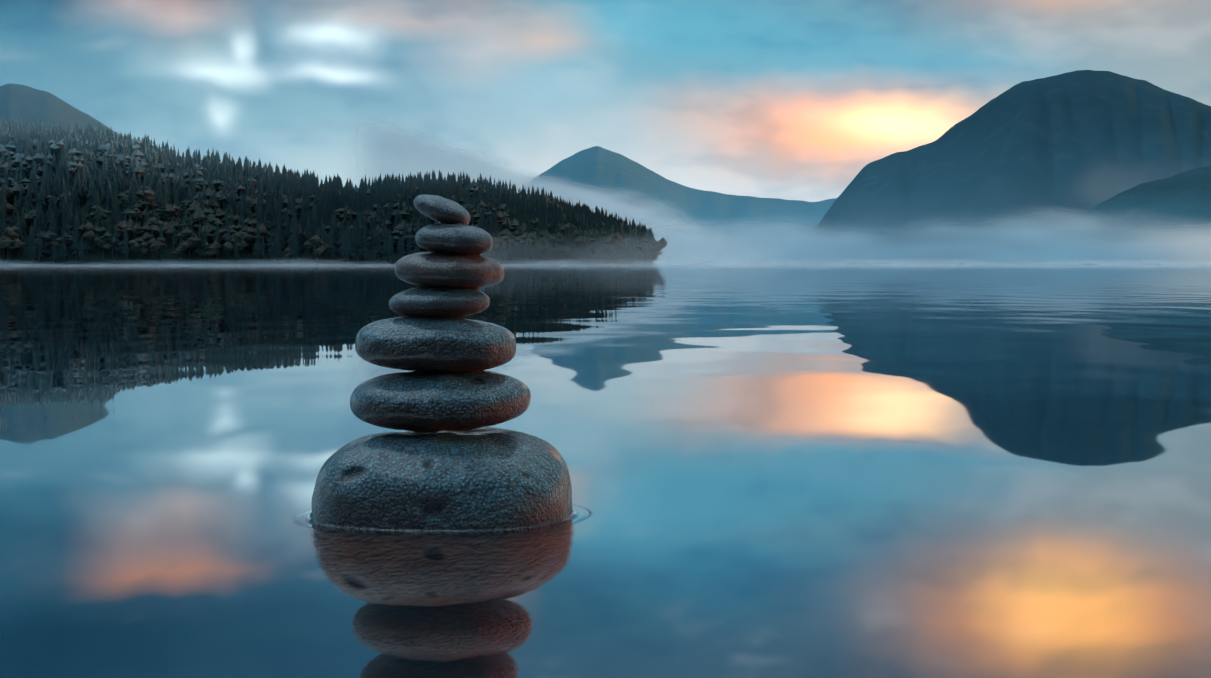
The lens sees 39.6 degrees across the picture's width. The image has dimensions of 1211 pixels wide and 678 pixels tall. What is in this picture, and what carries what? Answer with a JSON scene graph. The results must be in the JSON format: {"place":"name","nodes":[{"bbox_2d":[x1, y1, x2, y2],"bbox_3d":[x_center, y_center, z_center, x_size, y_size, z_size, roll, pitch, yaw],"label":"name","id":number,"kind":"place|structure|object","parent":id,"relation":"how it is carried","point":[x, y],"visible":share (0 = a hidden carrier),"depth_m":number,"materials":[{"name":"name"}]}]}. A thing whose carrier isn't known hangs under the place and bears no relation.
{"place":"outdoors","nodes":[
{"label":"outdoors","id":0,"kind":"place"},
{"bbox_2d":[0,83,123,139],"bbox_3d":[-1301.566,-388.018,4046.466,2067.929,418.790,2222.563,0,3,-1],"label":"peak","id":1,"kind":"structure","parent":0,"point":[34,114],"depth_m":3635.61,"materials":[{"name":"stone"}]},
{"bbox_2d":[0,153,649,264],"bbox_3d":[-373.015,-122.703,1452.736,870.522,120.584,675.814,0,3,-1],"label":"headland","id":2,"kind":"structure","parent":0,"point":[95,256],"depth_m":1226.88,"materials":[{"name":"plant"}]},
{"bbox_2d":[0,115,657,263],"bbox_3d":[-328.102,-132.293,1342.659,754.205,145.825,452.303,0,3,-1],"label":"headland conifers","id":3,"kind":"object","parent":2,"relation":"on","point":[321,216],"depth_m":1282.02,"materials":[{"name":"green plant"}]},
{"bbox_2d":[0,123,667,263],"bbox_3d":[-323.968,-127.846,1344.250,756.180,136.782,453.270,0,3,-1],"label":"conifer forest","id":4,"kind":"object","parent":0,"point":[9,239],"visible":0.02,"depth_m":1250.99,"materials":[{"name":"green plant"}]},
{"bbox_2d":[2,80,714,263],"bbox_3d":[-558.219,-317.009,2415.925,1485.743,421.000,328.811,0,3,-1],"label":"mist","id":5,"kind":"structure","parent":0,"point":[577,186],"depth_m":2590.73,"materials":[{"name":"grey"}]},
{"bbox_2d":[0,1,723,233],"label":"mist over headland","id":6,"kind":"structure","parent":0,"point":[325,84],"depth_m":1174.54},
{"bbox_2d":[335,109,809,262],"bbox_3d":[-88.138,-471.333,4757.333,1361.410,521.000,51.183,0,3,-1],"label":"fog","id":7,"kind":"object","parent":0,"point":[415,156],"depth_m":4765.30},
{"bbox_2d":[0,264,1210,677],"bbox_3d":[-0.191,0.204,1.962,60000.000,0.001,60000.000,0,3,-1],"label":"lake water","id":8,"kind":"structure","parent":0,"point":[888,470],"depth_m":2.28,"materials":[{"name":"blue liquid"}]},
{"bbox_2d":[294,505,588,533],"bbox_3d":[-0.188,0.202,1.955,0.339,0.004,0.291,0,3,-1],"label":"water ripple","id":9,"kind":"object","parent":8,"relation":"on","point":[305,519],"visible":0.5,"depth_m":1.84},
{"bbox_2d":[311,427,572,529],"bbox_3d":[-0.188,0.207,1.955,0.302,0.200,0.264,0,3,-1],"label":"stone base","id":10,"kind":"object","parent":8,"relation":"in","point":[484,478],"visible":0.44,"depth_m":1.85,"materials":[{"name":"grey stone"}]},
{"bbox_2d":[350,370,530,431],"bbox_3d":[-0.192,0.071,1.956,0.209,0.070,0.185,-1,3,-1],"label":"stone","id":11,"kind":"object","parent":10,"relation":"on","point":[420,401],"visible":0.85,"depth_m":1.89,"materials":[{"name":"grey stone"}]},
{"bbox_2d":[355,316,515,372],"bbox_3d":[-0.197,0.005,1.960,0.186,0.067,0.169,1,3,-1],"label":"stone","id":12,"kind":"object","parent":11,"relation":"on","point":[447,344],"visible":0.96,"depth_m":1.89,"materials":[{"name":"grey stone"}]},
{"bbox_2d":[389,286,489,316],"bbox_3d":[-0.192,-0.043,1.946,0.117,0.039,0.105,-2,3,-13],"label":"stone","id":13,"kind":"object","parent":12,"relation":"on","point":[422,301],"visible":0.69,"depth_m":1.91,"materials":[{"name":"grey stone"}]},
{"bbox_2d":[394,252,504,288],"bbox_3d":[-0.181,-0.080,1.953,0.128,0.044,0.119,4,3,14],"label":"stone","id":14,"kind":"object","parent":13,"relation":"on","point":[432,269],"visible":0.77,"depth_m":1.91,"materials":[{"name":"grey stone"}]},
{"bbox_2d":[415,223,492,254],"bbox_3d":[-0.174,-0.115,1.940,0.090,0.039,0.085,4,2,-11],"label":"stone","id":15,"kind":"object","parent":14,"relation":"on","point":[453,239],"visible":0.92,"depth_m":1.91,"materials":[{"name":"grey stone"}]},
{"bbox_2d":[414,194,469,224],"bbox_3d":[-0.189,-0.149,1.946,0.068,0.030,0.064,21,5,6],"label":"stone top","id":16,"kind":"object","parent":15,"relation":"on","point":[439,209],"visible":0.92,"depth_m":1.92,"materials":[{"name":"grey stone"}]},
{"bbox_2d":[0,0,1210,201],"label":"sky","id":17,"kind":"structure","parent":0,"point":[802,96],"materials":[{"name":"blue"}]},
{"bbox_2d":[2,257,1209,264],"bbox_3d":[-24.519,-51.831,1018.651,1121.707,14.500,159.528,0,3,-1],"label":"mist on water","id":18,"kind":"structure","parent":0,"point":[885,263],"depth_m":1081.77,"materials":[{"name":"grey"}]},
{"bbox_2d":[482,229,800,264],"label":"fog","id":19,"kind":"object","parent":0,"point":[646,243],"visible":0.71,"depth_m":1147.41,"materials":[{"name":"grey"}]},
{"bbox_2d":[537,146,836,231],"bbox_3d":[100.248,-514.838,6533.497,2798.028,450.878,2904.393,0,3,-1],"label":"mountain","id":20,"kind":"structure","parent":0,"point":[602,169],"depth_m":5855.48,"materials":[{"name":"blue stone"}]},
{"bbox_2d":[627,205,1210,263],"bbox_3d":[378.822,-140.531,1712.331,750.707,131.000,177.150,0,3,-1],"label":"fog","id":21,"kind":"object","parent":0,"point":[1070,241],"depth_m":1759.17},
{"bbox_2d":[732,157,1185,242],"bbox_3d":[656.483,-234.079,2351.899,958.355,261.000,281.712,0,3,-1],"label":"fog","id":22,"kind":"object","parent":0,"point":[930,209],"visible":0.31,"depth_m":2453.01,"materials":[{"name":"grey"}]},
{"bbox_2d":[813,70,1210,242],"bbox_3d":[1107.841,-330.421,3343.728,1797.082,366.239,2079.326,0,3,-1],"label":"mountain","id":23,"kind":"structure","parent":0,"point":[1035,135],"depth_m":2776.49,"materials":[{"name":"blue stone"}]},
{"bbox_2d":[1059,151,1199,217],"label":"mist wisp","id":24,"kind":"object","parent":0,"point":[1111,181],"visible":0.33,"depth_m":2340.98,"materials":[{"name":"grey"}]},
{"bbox_2d":[1076,166,1210,237],"bbox_3d":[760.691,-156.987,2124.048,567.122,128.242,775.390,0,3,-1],"label":"spur","id":25,"kind":"structure","parent":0,"point":[1186,194],"depth_m":1924.10,"materials":[{"name":"blue stone"}]}
]}

